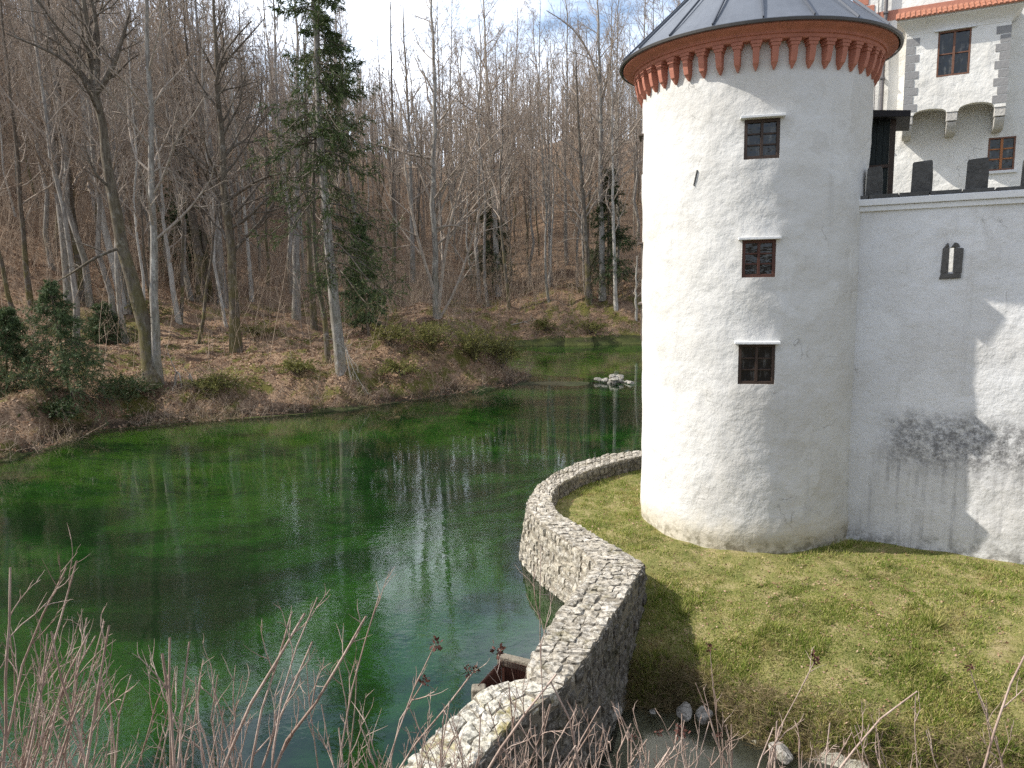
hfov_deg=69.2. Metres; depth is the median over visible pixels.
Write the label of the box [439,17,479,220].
woodland tree
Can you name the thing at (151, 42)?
woodland tree
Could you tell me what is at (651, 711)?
rock
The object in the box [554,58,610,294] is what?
woodland tree
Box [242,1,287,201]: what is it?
woodland tree
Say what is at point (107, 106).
woodland tree
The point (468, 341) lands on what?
evergreen bush
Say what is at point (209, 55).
woodland tree
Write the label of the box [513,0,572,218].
woodland tree
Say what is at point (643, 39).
woodland tree
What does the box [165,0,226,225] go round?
woodland tree
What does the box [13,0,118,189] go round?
woodland tree
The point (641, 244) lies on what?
window
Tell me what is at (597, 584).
stone retaining wall
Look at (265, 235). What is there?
woodland tree
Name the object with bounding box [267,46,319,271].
woodland tree
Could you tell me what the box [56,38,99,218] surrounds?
woodland tree
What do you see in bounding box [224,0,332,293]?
woodland tree
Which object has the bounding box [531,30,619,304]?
bare tree
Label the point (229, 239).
mossy tree
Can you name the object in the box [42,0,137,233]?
woodland tree
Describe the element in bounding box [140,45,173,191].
woodland tree
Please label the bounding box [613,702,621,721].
rock
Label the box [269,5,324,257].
woodland tree
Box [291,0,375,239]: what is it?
woodland tree
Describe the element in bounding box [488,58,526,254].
woodland tree
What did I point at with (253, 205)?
woodland tree
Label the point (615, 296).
birch tree
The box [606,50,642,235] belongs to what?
woodland tree
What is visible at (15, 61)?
woodland tree
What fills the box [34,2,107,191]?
woodland tree
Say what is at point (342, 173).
woodland tree
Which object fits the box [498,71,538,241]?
woodland tree
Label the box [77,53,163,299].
woodland tree
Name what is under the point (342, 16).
woodland tree
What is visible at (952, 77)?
castle house
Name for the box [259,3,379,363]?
bare tree
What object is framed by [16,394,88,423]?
evergreen bush
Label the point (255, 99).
woodland tree
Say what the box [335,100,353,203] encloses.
woodland tree
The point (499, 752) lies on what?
bare shrub
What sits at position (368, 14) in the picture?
sky
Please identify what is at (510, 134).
woodland tree
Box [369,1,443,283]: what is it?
bare tree
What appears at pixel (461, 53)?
woodland tree
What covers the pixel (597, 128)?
woodland tree
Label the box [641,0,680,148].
woodland tree
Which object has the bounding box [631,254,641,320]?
birch tree
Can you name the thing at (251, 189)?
woodland tree
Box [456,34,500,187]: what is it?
woodland tree
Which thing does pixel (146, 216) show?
woodland tree
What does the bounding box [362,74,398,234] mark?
woodland tree
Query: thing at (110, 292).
woodland tree
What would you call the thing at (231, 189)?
woodland tree
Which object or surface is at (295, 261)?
bare tree
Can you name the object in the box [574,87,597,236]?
woodland tree
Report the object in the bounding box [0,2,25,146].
woodland tree
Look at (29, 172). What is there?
woodland tree
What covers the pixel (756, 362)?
window
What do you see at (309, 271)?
ivy tree
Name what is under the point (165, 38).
woodland tree
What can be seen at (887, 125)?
wooden hut
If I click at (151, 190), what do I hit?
bare tree
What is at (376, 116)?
woodland tree
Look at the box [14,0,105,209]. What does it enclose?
woodland tree
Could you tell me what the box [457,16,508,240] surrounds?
woodland tree
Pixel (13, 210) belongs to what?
woodland tree
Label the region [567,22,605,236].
woodland tree
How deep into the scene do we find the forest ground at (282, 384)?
59.10 m
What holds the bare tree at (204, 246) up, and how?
on the forest ground at (282, 384)
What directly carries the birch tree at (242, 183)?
on the forest ground at (282, 384)
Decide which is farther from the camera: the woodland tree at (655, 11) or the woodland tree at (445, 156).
the woodland tree at (445, 156)
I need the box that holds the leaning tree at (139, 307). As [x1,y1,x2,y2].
[0,0,161,389]
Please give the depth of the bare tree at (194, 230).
70.20 m
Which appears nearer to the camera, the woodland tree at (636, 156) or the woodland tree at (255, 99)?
the woodland tree at (636, 156)
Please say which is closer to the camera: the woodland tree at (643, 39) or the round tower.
the round tower
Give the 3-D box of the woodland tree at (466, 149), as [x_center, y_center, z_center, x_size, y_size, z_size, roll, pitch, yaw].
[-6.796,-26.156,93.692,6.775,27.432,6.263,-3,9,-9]
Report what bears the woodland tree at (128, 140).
on the forest ground at (282, 384)
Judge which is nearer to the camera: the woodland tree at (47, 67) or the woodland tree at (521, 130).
the woodland tree at (47, 67)
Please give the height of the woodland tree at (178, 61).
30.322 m
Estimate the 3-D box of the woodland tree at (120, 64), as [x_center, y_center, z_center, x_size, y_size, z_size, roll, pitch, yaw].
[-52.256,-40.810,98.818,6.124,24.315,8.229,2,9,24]
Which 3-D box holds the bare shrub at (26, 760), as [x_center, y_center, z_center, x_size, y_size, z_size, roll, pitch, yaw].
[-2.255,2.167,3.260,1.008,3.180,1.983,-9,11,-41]
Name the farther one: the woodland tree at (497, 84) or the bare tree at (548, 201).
the woodland tree at (497, 84)
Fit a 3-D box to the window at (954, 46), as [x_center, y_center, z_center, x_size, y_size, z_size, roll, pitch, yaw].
[13.449,-10.070,22.607,0.873,1.313,0.144,3,9,27]
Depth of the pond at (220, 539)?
23.02 m
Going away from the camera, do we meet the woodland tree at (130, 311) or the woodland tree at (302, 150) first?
the woodland tree at (130, 311)
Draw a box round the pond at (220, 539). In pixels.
[0,335,641,767]
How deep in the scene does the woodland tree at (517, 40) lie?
109.11 m
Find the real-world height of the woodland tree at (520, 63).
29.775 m
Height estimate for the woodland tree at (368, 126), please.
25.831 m
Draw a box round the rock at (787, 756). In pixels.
[768,742,792,764]
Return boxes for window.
[641,244,642,278]
[641,305,641,339]
[642,136,643,173]
[738,344,774,383]
[742,239,775,277]
[744,118,779,159]
[936,28,971,76]
[987,136,1015,170]
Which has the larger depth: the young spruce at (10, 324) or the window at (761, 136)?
the young spruce at (10, 324)
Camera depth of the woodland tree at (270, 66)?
102.73 m
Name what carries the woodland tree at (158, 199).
on the forest ground at (282, 384)
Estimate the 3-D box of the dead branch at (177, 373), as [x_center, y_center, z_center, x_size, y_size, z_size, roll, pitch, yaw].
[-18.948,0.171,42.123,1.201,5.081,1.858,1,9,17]
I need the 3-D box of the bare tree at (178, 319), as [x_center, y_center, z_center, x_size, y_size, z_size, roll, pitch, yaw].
[-28.101,-13.514,61.834,3.374,17.158,5.556,-1,8,0]
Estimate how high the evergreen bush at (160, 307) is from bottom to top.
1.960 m
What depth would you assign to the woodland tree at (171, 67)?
89.92 m
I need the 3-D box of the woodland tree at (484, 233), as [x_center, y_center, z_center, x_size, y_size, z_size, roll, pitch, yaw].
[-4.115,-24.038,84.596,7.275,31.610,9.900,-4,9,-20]
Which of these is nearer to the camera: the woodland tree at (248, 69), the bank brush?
the bank brush
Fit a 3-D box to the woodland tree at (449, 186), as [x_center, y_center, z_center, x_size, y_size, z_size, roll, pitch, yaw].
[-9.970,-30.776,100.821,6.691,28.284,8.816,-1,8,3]
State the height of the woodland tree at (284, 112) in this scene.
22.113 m
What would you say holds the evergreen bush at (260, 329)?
on the forest ground at (282, 384)
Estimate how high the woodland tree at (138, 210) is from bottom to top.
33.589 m
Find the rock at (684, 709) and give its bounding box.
[676,702,692,721]
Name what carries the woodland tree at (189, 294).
on the forest ground at (282, 384)
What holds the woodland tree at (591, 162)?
on the forest ground at (282, 384)
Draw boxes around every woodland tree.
[0,0,29,148]
[0,0,70,269]
[0,0,126,306]
[0,0,136,344]
[0,0,168,328]
[0,1,75,181]
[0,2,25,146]
[0,2,52,193]
[0,14,15,216]
[0,31,40,207]
[0,63,28,190]
[0,94,36,316]
[3,0,34,125]
[5,0,104,255]
[5,1,22,123]
[12,1,76,185]
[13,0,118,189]
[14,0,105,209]
[28,0,177,296]
[30,0,147,343]
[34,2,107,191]
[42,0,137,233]
[51,1,156,314]
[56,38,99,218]
[64,0,140,206]
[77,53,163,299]
[84,0,169,300]
[88,0,208,300]
[94,0,176,279]
[98,0,157,250]
[100,0,157,214]
[100,3,138,163]
[101,19,146,244]
[101,43,135,194]
[102,0,171,217]
[115,0,219,208]
[131,0,229,285]
[133,0,212,186]
[134,1,188,165]
[136,1,181,97]
[138,2,211,186]
[139,14,209,322]
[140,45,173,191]
[143,0,256,308]
[147,0,253,241]
[152,0,197,181]
[152,0,240,327]
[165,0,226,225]
[173,0,240,188]
[176,48,246,344]
[179,1,221,191]
[184,0,264,250]
[187,0,248,243]
[199,6,249,210]
[201,0,242,178]
[202,0,254,192]
[206,2,266,227]
[207,21,250,184]
[212,0,271,219]
[213,16,277,286]
[220,0,287,270]
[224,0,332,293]
[227,23,264,169]
[233,0,294,216]
[234,60,262,177]
[241,17,274,187]
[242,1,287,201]
[246,43,265,175]
[254,41,293,198]
[255,13,339,283]
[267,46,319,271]
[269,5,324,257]
[277,65,307,242]
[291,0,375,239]
[303,23,331,208]
[306,5,353,207]
[311,100,359,262]
[320,4,369,215]
[321,2,362,188]
[329,0,382,197]
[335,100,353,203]
[349,47,395,218]
[349,81,369,201]
[354,14,403,204]
[355,89,400,266]
[362,71,398,218]
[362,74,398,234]
[366,69,390,201]
[377,100,417,244]
[380,44,441,245]
[380,76,411,201]
[384,85,427,260]
[410,0,472,225]
[412,0,477,222]
[415,27,473,268]
[416,54,460,259]
[422,19,483,243]
[438,32,506,307]
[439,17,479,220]
[439,66,482,278]
[444,0,518,302]
[444,86,459,215]
[453,104,484,244]
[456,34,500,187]
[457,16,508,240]
[458,68,494,222]
[461,16,495,229]
[465,28,538,307]
[474,86,520,266]
[479,117,534,300]
[484,53,504,220]
[488,10,552,258]
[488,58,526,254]
[493,53,528,287]
[494,0,544,232]
[495,70,562,286]
[498,44,526,216]
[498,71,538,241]
[499,53,535,217]
[505,33,547,245]
[507,70,568,302]
[509,41,546,215]
[510,92,546,255]
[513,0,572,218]
[514,0,559,193]
[514,60,541,215]
[515,93,551,267]
[523,0,616,265]
[524,19,578,288]
[542,53,564,187]
[548,20,587,200]
[552,20,588,218]
[554,7,616,255]
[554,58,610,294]
[555,44,610,286]
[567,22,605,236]
[570,1,626,195]
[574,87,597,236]
[578,0,628,179]
[579,0,646,253]
[584,55,620,248]
[585,22,641,286]
[587,114,607,207]
[594,74,633,205]
[596,0,660,166]
[603,57,635,223]
[604,8,650,243]
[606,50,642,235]
[626,0,674,53]
[626,97,641,209]
[630,0,675,203]
[633,105,642,209]
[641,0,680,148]
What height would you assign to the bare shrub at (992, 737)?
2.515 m
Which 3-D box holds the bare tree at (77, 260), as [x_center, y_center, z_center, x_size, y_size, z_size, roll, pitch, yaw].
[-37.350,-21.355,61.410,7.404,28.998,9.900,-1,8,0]
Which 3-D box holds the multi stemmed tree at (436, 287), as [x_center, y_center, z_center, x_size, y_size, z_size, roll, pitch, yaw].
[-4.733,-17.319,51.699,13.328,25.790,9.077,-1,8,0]
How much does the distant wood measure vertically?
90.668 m
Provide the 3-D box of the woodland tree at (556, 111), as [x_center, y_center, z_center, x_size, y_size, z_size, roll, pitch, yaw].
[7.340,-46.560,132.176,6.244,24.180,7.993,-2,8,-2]
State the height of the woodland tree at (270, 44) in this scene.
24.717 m
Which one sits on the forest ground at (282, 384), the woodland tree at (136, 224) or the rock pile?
the woodland tree at (136, 224)
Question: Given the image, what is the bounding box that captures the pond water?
[494,344,641,378]
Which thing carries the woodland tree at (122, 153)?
on the forest ground at (282, 384)
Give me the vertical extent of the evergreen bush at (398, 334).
1.535 m
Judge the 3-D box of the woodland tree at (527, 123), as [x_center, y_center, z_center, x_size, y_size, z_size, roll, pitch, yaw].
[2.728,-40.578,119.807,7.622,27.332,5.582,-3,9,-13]
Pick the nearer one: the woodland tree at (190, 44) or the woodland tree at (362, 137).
the woodland tree at (190, 44)
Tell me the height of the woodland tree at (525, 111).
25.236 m
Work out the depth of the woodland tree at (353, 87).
101.19 m
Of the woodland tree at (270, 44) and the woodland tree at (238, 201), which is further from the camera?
the woodland tree at (270, 44)
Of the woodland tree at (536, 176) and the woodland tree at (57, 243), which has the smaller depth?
the woodland tree at (57, 243)
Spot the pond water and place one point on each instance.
(621, 354)
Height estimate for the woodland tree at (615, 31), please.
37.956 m
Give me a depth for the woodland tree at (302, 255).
79.01 m
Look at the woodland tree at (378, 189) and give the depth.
91.28 m
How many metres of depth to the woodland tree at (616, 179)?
81.31 m
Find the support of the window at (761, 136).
in the round tower
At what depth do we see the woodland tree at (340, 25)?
118.50 m
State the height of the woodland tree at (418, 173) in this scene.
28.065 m
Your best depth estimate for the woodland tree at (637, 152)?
114.36 m
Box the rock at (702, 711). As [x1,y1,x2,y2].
[695,706,713,724]
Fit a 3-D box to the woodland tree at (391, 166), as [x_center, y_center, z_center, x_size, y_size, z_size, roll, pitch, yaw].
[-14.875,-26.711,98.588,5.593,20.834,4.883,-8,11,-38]
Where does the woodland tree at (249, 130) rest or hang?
on the forest ground at (282, 384)
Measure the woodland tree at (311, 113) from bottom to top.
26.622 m
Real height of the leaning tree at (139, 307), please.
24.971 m
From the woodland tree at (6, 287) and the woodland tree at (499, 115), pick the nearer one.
the woodland tree at (6, 287)
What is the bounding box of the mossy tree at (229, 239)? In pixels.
[147,0,318,354]
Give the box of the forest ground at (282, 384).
[0,18,642,459]
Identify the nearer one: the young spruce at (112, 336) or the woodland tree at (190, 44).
the young spruce at (112, 336)
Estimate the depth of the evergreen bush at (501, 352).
52.17 m
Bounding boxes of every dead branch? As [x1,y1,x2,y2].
[162,343,181,388]
[324,333,367,393]
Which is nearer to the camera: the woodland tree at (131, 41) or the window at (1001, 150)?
the window at (1001, 150)
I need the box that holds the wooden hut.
[869,110,910,193]
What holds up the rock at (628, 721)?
on the stream bed ground at (743, 757)
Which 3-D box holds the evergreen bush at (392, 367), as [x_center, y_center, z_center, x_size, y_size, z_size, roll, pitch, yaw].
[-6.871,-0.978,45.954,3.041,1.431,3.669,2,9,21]
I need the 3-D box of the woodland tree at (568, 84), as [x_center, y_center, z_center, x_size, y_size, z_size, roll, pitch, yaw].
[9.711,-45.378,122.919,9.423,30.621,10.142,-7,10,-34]
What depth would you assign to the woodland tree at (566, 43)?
88.35 m
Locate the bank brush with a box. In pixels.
[0,291,641,460]
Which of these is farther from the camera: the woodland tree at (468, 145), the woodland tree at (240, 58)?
the woodland tree at (468, 145)
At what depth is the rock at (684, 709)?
13.43 m
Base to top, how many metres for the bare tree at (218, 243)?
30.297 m
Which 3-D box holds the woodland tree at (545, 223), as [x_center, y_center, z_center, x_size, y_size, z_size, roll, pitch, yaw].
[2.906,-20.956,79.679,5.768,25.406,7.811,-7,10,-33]
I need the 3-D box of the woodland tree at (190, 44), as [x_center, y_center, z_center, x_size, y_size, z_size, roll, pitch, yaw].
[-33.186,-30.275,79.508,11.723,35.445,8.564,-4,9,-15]
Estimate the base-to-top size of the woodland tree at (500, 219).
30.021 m
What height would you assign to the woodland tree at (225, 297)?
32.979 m
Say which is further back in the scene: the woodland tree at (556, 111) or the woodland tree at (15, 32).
the woodland tree at (556, 111)
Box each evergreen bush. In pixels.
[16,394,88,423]
[89,370,168,406]
[124,297,170,312]
[178,369,247,394]
[240,322,284,336]
[272,356,319,375]
[358,322,418,344]
[369,356,429,376]
[372,279,397,289]
[401,318,462,351]
[454,320,502,361]
[482,329,533,368]
[521,317,564,333]
[569,316,607,334]
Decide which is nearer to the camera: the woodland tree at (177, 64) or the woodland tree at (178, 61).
the woodland tree at (177, 64)
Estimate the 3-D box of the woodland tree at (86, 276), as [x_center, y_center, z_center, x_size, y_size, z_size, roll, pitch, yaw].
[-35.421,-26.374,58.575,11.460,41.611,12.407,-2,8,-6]
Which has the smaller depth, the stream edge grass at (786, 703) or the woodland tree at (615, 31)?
the stream edge grass at (786, 703)
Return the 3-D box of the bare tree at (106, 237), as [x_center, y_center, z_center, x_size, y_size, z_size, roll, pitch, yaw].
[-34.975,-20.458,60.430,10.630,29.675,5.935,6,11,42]
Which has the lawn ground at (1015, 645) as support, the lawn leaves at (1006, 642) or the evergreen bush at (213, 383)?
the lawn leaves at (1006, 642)
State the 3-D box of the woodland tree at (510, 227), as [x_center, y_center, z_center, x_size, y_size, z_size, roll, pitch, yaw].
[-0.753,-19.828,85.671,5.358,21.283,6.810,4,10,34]
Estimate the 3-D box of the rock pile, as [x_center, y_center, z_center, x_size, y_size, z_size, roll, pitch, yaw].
[6.847,-0.276,50.099,1.974,0.684,2.314,-4,9,-19]
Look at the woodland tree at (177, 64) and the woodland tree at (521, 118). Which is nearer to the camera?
the woodland tree at (177, 64)
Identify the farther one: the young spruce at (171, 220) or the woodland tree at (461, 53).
the woodland tree at (461, 53)
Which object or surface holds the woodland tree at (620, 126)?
on the forest ground at (282, 384)
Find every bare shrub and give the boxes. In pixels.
[0,524,138,767]
[64,567,395,767]
[351,553,687,767]
[621,642,917,767]
[850,656,1023,767]
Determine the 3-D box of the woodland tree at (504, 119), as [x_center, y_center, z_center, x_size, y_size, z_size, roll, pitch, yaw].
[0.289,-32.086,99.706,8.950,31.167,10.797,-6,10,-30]
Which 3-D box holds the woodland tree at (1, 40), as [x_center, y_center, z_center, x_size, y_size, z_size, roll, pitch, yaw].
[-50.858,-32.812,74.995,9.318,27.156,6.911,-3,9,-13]
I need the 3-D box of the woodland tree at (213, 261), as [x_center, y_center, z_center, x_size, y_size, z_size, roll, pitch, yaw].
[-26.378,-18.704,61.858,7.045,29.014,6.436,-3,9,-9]
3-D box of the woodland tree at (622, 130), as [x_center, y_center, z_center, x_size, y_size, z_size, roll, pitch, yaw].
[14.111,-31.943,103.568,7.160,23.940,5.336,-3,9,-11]
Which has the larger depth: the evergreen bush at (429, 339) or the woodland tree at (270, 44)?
the woodland tree at (270, 44)
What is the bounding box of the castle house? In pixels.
[853,0,1023,271]
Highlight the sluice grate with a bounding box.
[471,653,529,700]
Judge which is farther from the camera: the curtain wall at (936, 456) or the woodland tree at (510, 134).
the woodland tree at (510, 134)
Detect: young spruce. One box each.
[0,279,146,427]
[0,306,60,397]
[71,301,137,344]
[142,149,238,285]
[339,216,393,335]
[461,189,518,292]
[576,168,641,304]
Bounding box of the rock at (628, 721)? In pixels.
[623,718,632,725]
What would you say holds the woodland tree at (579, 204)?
on the forest ground at (282, 384)
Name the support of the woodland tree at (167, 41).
on the forest ground at (282, 384)
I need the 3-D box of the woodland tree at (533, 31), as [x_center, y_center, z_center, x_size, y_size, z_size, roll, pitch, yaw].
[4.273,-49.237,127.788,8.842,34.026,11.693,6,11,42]
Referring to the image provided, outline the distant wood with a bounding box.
[0,0,642,253]
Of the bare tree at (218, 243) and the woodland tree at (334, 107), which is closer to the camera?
the bare tree at (218, 243)
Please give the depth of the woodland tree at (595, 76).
97.17 m
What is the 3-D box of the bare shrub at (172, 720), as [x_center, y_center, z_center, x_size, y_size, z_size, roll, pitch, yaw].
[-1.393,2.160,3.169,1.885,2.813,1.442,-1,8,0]
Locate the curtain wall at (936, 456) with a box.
[846,157,1023,564]
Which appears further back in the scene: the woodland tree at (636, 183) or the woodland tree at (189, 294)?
the woodland tree at (636, 183)
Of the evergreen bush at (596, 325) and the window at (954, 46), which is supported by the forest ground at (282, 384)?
the evergreen bush at (596, 325)
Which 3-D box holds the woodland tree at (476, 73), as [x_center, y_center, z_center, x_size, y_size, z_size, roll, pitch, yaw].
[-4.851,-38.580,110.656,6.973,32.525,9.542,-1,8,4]
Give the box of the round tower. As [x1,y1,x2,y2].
[619,0,903,553]
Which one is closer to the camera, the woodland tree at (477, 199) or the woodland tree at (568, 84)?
the woodland tree at (477, 199)
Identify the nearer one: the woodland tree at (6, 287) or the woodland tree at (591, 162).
the woodland tree at (6, 287)
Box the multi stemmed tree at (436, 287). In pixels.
[344,0,537,319]
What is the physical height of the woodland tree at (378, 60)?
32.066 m
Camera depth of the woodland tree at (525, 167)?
93.26 m
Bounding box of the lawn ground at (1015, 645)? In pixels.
[555,472,1023,767]
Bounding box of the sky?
[4,0,683,167]
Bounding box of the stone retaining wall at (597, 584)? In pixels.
[401,450,647,767]
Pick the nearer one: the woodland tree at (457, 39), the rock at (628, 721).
the rock at (628, 721)
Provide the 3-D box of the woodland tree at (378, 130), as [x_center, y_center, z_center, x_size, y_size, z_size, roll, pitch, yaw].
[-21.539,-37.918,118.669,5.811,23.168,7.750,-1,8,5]
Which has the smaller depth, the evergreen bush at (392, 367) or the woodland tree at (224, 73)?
the evergreen bush at (392, 367)
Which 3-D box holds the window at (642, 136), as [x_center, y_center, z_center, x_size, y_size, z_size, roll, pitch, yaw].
[3.391,-5.779,18.919,0.144,0.906,0.821,0,9,12]
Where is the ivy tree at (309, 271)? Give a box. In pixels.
[266,16,348,329]
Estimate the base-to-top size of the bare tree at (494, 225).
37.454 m
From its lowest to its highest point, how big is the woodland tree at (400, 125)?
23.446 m
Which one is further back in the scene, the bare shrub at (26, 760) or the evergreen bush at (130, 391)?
the evergreen bush at (130, 391)
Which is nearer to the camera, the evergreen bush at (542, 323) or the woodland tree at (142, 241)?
the woodland tree at (142, 241)
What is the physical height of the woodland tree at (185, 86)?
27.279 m
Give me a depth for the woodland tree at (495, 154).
95.73 m
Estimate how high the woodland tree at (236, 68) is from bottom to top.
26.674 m
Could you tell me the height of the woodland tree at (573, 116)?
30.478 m
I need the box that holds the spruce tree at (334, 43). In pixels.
[240,0,412,376]
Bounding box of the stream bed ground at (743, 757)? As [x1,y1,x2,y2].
[604,705,867,767]
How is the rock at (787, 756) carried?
on the stream bed ground at (743, 757)
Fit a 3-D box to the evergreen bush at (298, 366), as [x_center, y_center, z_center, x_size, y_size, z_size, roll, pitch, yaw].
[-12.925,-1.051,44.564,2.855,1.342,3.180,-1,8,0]
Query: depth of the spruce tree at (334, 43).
42.30 m
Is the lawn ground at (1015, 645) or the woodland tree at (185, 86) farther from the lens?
the woodland tree at (185, 86)
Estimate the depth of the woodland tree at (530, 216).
90.45 m
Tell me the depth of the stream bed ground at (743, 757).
13.12 m
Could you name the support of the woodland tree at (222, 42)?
on the forest ground at (282, 384)
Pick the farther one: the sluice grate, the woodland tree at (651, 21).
the woodland tree at (651, 21)
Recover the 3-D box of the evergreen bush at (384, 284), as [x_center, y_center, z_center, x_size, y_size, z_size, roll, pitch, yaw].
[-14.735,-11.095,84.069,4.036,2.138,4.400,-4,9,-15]
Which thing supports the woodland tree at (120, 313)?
on the forest ground at (282, 384)
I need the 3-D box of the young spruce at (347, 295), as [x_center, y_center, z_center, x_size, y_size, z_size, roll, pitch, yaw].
[-10.461,-7.364,52.330,4.273,8.826,4.938,-1,8,0]
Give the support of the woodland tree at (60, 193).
on the forest ground at (282, 384)
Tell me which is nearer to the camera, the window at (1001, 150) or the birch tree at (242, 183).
the window at (1001, 150)
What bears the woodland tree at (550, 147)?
on the forest ground at (282, 384)
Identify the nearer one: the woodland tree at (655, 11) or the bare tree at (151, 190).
the bare tree at (151, 190)
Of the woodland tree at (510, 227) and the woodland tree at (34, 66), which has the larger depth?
the woodland tree at (510, 227)
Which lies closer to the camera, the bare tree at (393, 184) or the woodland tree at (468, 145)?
the bare tree at (393, 184)
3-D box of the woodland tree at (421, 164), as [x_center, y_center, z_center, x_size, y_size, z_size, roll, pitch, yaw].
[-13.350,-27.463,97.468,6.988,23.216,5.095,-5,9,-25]
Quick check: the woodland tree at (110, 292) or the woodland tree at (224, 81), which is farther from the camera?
the woodland tree at (224, 81)
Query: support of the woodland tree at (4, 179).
on the forest ground at (282, 384)
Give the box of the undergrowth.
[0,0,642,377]
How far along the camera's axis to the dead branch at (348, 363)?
43.86 m
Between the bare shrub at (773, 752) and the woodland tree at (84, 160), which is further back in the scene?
the woodland tree at (84, 160)
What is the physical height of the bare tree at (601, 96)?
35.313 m
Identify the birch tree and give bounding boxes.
[205,5,268,301]
[591,35,641,310]
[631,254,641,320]
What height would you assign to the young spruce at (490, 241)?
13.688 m
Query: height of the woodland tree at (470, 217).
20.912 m
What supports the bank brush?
on the forest ground at (282, 384)
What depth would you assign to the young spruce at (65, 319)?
37.98 m
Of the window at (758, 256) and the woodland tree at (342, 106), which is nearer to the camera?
the window at (758, 256)
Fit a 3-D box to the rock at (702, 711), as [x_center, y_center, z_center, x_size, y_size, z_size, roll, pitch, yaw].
[3.445,5.953,13.352,0.340,0.293,0.301,-5,9,-22]
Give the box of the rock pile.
[594,374,633,384]
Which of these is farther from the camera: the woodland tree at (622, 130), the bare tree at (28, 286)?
the woodland tree at (622, 130)
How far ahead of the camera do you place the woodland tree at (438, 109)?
115.44 m
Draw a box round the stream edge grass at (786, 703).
[621,636,1023,767]
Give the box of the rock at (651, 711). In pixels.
[648,708,656,717]
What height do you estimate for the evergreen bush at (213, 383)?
1.411 m
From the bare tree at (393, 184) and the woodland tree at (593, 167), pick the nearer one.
the bare tree at (393, 184)
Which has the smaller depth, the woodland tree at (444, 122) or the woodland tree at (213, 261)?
the woodland tree at (213, 261)
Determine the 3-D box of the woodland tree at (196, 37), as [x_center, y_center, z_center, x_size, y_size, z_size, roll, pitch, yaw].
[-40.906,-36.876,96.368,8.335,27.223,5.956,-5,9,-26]
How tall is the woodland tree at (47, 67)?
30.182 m
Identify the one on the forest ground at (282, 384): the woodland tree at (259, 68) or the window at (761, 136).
the woodland tree at (259, 68)
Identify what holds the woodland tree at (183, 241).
on the forest ground at (282, 384)
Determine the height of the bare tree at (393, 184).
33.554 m
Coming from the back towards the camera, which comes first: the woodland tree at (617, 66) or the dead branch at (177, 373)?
the woodland tree at (617, 66)
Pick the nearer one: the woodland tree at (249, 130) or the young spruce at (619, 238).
the young spruce at (619, 238)
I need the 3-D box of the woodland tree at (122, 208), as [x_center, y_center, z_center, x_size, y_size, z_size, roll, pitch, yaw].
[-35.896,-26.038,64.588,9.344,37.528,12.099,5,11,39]
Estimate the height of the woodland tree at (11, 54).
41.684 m
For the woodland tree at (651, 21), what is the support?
on the forest ground at (282, 384)
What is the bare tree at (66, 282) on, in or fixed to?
on the forest ground at (282, 384)
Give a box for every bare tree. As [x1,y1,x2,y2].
[0,0,75,305]
[0,0,110,301]
[1,0,85,302]
[33,0,128,313]
[34,0,233,383]
[131,0,266,302]
[144,116,190,324]
[146,0,235,301]
[158,0,240,305]
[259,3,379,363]
[264,1,334,319]
[360,0,419,281]
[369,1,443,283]
[438,0,539,296]
[522,41,576,287]
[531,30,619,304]
[546,0,642,300]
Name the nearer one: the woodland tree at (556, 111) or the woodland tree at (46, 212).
the woodland tree at (46, 212)
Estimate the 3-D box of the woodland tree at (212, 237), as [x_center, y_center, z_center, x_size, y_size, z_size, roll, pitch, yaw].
[-22.570,-13.873,55.470,5.448,22.580,6.660,2,6,-28]
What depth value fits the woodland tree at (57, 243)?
68.07 m
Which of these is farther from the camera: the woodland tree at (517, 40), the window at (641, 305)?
the woodland tree at (517, 40)
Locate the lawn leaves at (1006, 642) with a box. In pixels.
[559,475,1023,765]

